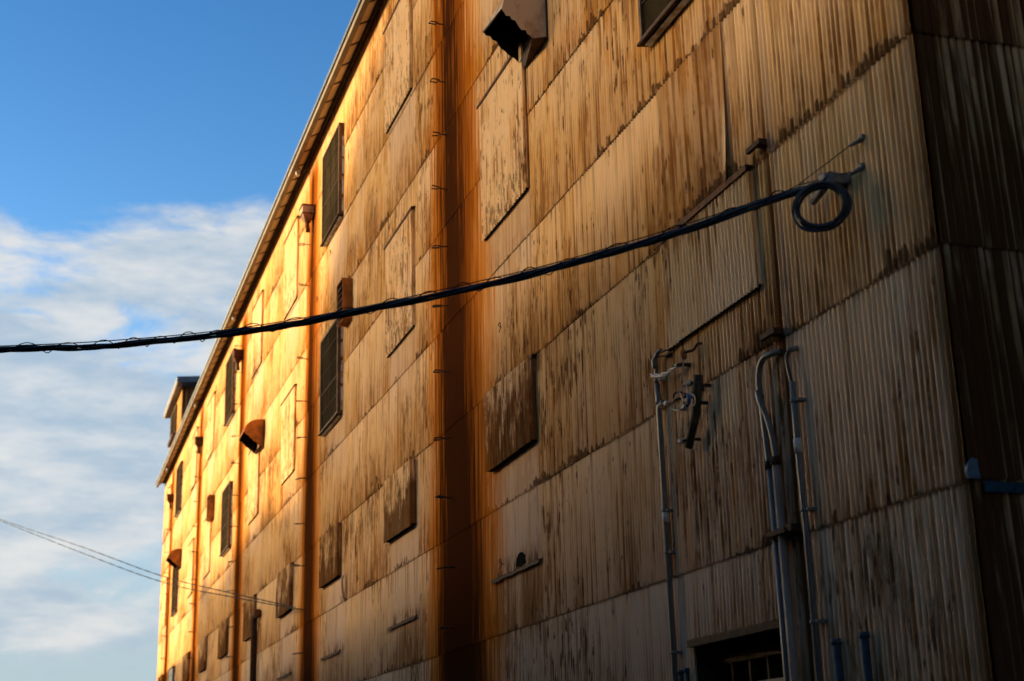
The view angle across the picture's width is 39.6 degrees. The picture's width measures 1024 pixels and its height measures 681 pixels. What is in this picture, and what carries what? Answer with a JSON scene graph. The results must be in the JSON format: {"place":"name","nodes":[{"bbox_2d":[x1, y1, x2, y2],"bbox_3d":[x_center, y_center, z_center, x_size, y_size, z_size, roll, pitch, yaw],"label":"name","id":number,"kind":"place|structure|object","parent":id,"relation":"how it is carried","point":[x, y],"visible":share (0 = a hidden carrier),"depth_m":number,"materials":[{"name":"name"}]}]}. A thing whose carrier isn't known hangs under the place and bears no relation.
{"place":"outdoors","nodes":[
{"label":"outdoors","id":0,"kind":"place"},
{"bbox_2d":[0,0,357,680],"label":"sky","id":1,"kind":"structure","parent":0,"point":[148,147],"materials":[{"name":"blue"}]},
{"label":"ground","id":2,"kind":"structure","parent":0,"visible":0},
{"bbox_2d":[155,0,1023,680],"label":"warehouse","id":3,"kind":"structure","parent":2,"relation":"on","point":[459,488],"depth_m":15.65,"materials":[{"name":"paint"}]},
{"bbox_2d":[0,520,292,608],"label":"overhead wire","id":4,"kind":"object","parent":3,"relation":"attached to","point":[158,580],"visible":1,"depth_m":41.25,"materials":[{"name":"metal"}]},
{"bbox_2d":[0,519,294,607],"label":"overhead wire","id":5,"kind":"object","parent":3,"relation":"attached to","point":[161,575],"visible":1,"depth_m":41.23,"materials":[{"name":"metal"}]},
{"bbox_2d":[166,494,173,509],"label":"hopper head","id":6,"kind":"object","parent":3,"relation":"attached to","point":[170,498],"visible":1,"depth_m":68.48},
{"bbox_2d":[168,666,174,680],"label":"window","id":7,"kind":"structure","parent":3,"relation":"in","point":[171,671],"depth_m":62.55,"materials":[{"name":"grey glass"}]},
{"bbox_2d":[166,548,181,569],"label":"vent hood","id":8,"kind":"object","parent":3,"relation":"attached to","point":[174,558],"visible":1,"depth_m":62.67,"materials":[{"name":"metal"}]},
{"bbox_2d":[170,565,178,616],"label":"window","id":9,"kind":"structure","parent":3,"relation":"in","point":[175,573],"depth_m":63.70,"materials":[{"name":"grey glass"}]},
{"bbox_2d":[174,461,182,517],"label":"window","id":10,"kind":"structure","parent":3,"relation":"in","point":[179,473],"depth_m":65.04,"materials":[{"name":"grey glass"}]},
{"bbox_2d":[164,376,199,449],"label":"rooftop tower","id":11,"kind":"structure","parent":3,"relation":"on","point":[183,389],"depth_m":68.96,"materials":[{"name":"paint"}]},
{"bbox_2d":[167,404,177,446],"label":"window","id":12,"kind":"structure","parent":11,"relation":"in","point":[173,424],"depth_m":70.70,"materials":[{"name":"grey glass"}]},
{"bbox_2d":[194,436,202,453],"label":"hopper head","id":13,"kind":"object","parent":3,"relation":"attached to","point":[198,443],"visible":1,"depth_m":57.13},
{"bbox_2d":[206,494,214,521],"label":"louvred vent","id":14,"kind":"object","parent":3,"relation":"attached to","point":[210,507],"visible":1,"depth_m":51.87,"materials":[{"name":"brown metal"}]},
{"bbox_2d":[219,481,232,556],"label":"window","id":15,"kind":"structure","parent":3,"relation":"in","point":[226,510],"depth_m":47.42,"materials":[{"name":"grey glass"}]},
{"bbox_2d":[223,348,236,426],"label":"window","id":16,"kind":"structure","parent":3,"relation":"in","point":[230,381],"depth_m":48.86,"materials":[{"name":"grey glass"}]},
{"bbox_2d":[232,349,242,372],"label":"hopper head","id":17,"kind":"object","parent":3,"relation":"attached to","point":[237,356],"visible":1,"depth_m":46.80},
{"bbox_2d":[239,419,264,453],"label":"vent hood","id":18,"kind":"object","parent":3,"relation":"attached to","point":[252,433],"visible":1,"depth_m":41.00,"materials":[{"name":"metal"}]},
{"bbox_2d":[250,609,261,680],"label":"vent pipe","id":19,"kind":"object","parent":3,"relation":"attached to","point":[256,614],"visible":1,"depth_m":39.35,"materials":[{"name":"metal"}]},
{"bbox_2d":[299,203,314,235],"bbox_3d":[-5.096,-2.972,35.335,0.330,0.735,0.440,4,-18,-18],"label":"hopper head","id":20,"kind":"object","parent":3,"relation":"attached to","point":[306,217],"visible":1,"depth_m":35.25},
{"bbox_2d":[318,319,342,436],"bbox_3d":[-4.001,0.815,31.412,0.170,2.235,2.060,4,-18,-18],"label":"window","id":21,"kind":"structure","parent":3,"relation":"in","point":[331,345],"depth_m":31.20,"materials":[{"name":"black glass"}]},
{"bbox_2d":[320,122,343,246],"bbox_3d":[-4.135,-3.555,32.758,0.170,2.285,2.060,4,-18,-18],"label":"window","id":22,"kind":"structure","parent":3,"relation":"in","point":[333,158],"depth_m":32.52,"materials":[{"name":"black glass"}]},
{"bbox_2d":[341,575,346,600],"bbox_3d":[-3.386,4.975,28.697,0.092,0.564,0.160,4,-18,-18],"label":"metal strip","id":23,"kind":"object","parent":3,"relation":"attached to","point":[343,596],"visible":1,"depth_m":28.66,"materials":[{"name":"metal"}]},
{"bbox_2d":[337,277,352,326],"bbox_3d":[-3.565,-0.809,30.268,0.230,0.910,0.620,4,-18,-18],"label":"louvred vent","id":24,"kind":"object","parent":3,"relation":"attached to","point":[344,292],"visible":0.86,"depth_m":30.07,"materials":[{"name":"brown metal"}]},
{"bbox_2d":[0,134,865,352],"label":"utility cable","id":25,"kind":"object","parent":3,"relation":"attached to","point":[836,182],"visible":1,"depth_m":12.32,"materials":[{"name":"rubber"}]},
{"bbox_2d":[483,0,548,68],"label":"vent hood","id":26,"kind":"object","parent":3,"relation":"attached to","point":[509,25],"visible":1,"depth_m":18.84,"materials":[{"name":"paint"}]},
{"bbox_2d":[637,0,689,46],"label":"window","id":27,"kind":"structure","parent":3,"relation":"in","point":[655,16],"depth_m":15.02,"materials":[{"name":"black glass"}]},
{"bbox_2d":[650,346,690,680],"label":"conduit","id":28,"kind":"object","parent":3,"relation":"attached to","point":[658,378],"visible":0.99,"depth_m":14.01,"materials":[{"name":"grey plastic"}]},
{"bbox_2d":[677,669,683,680],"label":"pipe stub","id":29,"kind":"object","parent":3,"relation":"attached to","point":[680,674],"visible":1,"depth_m":13.47,"materials":[{"name":"blue paint"}]},
{"bbox_2d":[658,387,703,407],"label":"spool insulators","id":30,"kind":"object","parent":3,"relation":"attached to","point":[666,403],"visible":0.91,"depth_m":13.94,"materials":[{"name":"ceramic"}]},
{"bbox_2d":[684,668,689,680],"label":"pipe stub","id":31,"kind":"object","parent":3,"relation":"attached to","point":[686,672],"visible":1,"depth_m":13.35,"materials":[{"name":"blue paint"}]},
{"bbox_2d":[670,359,710,448],"bbox_3d":[1.684,0.588,13.609,0.227,0.918,0.683,4,-18,-18],"label":"insulator arm","id":32,"kind":"object","parent":3,"relation":"attached to","point":[697,384],"visible":1,"depth_m":13.41},
{"bbox_2d":[680,342,701,359],"bbox_3d":[1.720,0.099,13.681,0.237,0.143,0.085,-14,-21,35],"label":"hook insulator","id":33,"kind":"object","parent":3,"relation":"attached to","point":[683,353],"visible":1,"depth_m":13.68,"materials":[{"name":"metal"}]},
{"bbox_2d":[686,619,783,680],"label":"window","id":34,"kind":"structure","parent":3,"relation":"in","point":[753,652],"depth_m":12.90,"materials":[{"name":"metal"}]},
{"bbox_2d":[755,348,798,680],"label":"twin conduit","id":35,"kind":"object","parent":3,"relation":"attached to","point":[772,465],"visible":1,"depth_m":11.79,"materials":[{"name":"grey plastic"}]},
{"bbox_2d":[785,346,826,680],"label":"conduit","id":36,"kind":"object","parent":3,"relation":"attached to","point":[805,509],"visible":1,"depth_m":11.42,"materials":[{"name":"grey plastic"}]},
{"bbox_2d":[831,638,844,680],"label":"pipe stub","id":37,"kind":"object","parent":3,"relation":"attached to","point":[836,643],"visible":1,"depth_m":10.85,"materials":[{"name":"blue paint"}]},
{"bbox_2d":[858,632,872,680],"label":"pipe stub","id":38,"kind":"object","parent":3,"relation":"attached to","point":[864,637],"visible":1,"depth_m":10.48,"materials":[{"name":"blue paint"}]},
{"bbox_2d":[965,458,980,478],"bbox_3d":[3.098,0.860,9.576,0.105,0.140,0.031,4,-18,-18],"label":"metal patch","id":39,"kind":"object","parent":3,"relation":"attached to","point":[971,469],"visible":1,"depth_m":9.56,"materials":[{"name":"metal"}]},
{"bbox_2d":[984,481,1023,492],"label":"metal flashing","id":40,"kind":"object","parent":3,"relation":"attached to","point":[1002,487],"visible":1,"depth_m":9.60,"materials":[{"name":"blue metal"}]}
]}

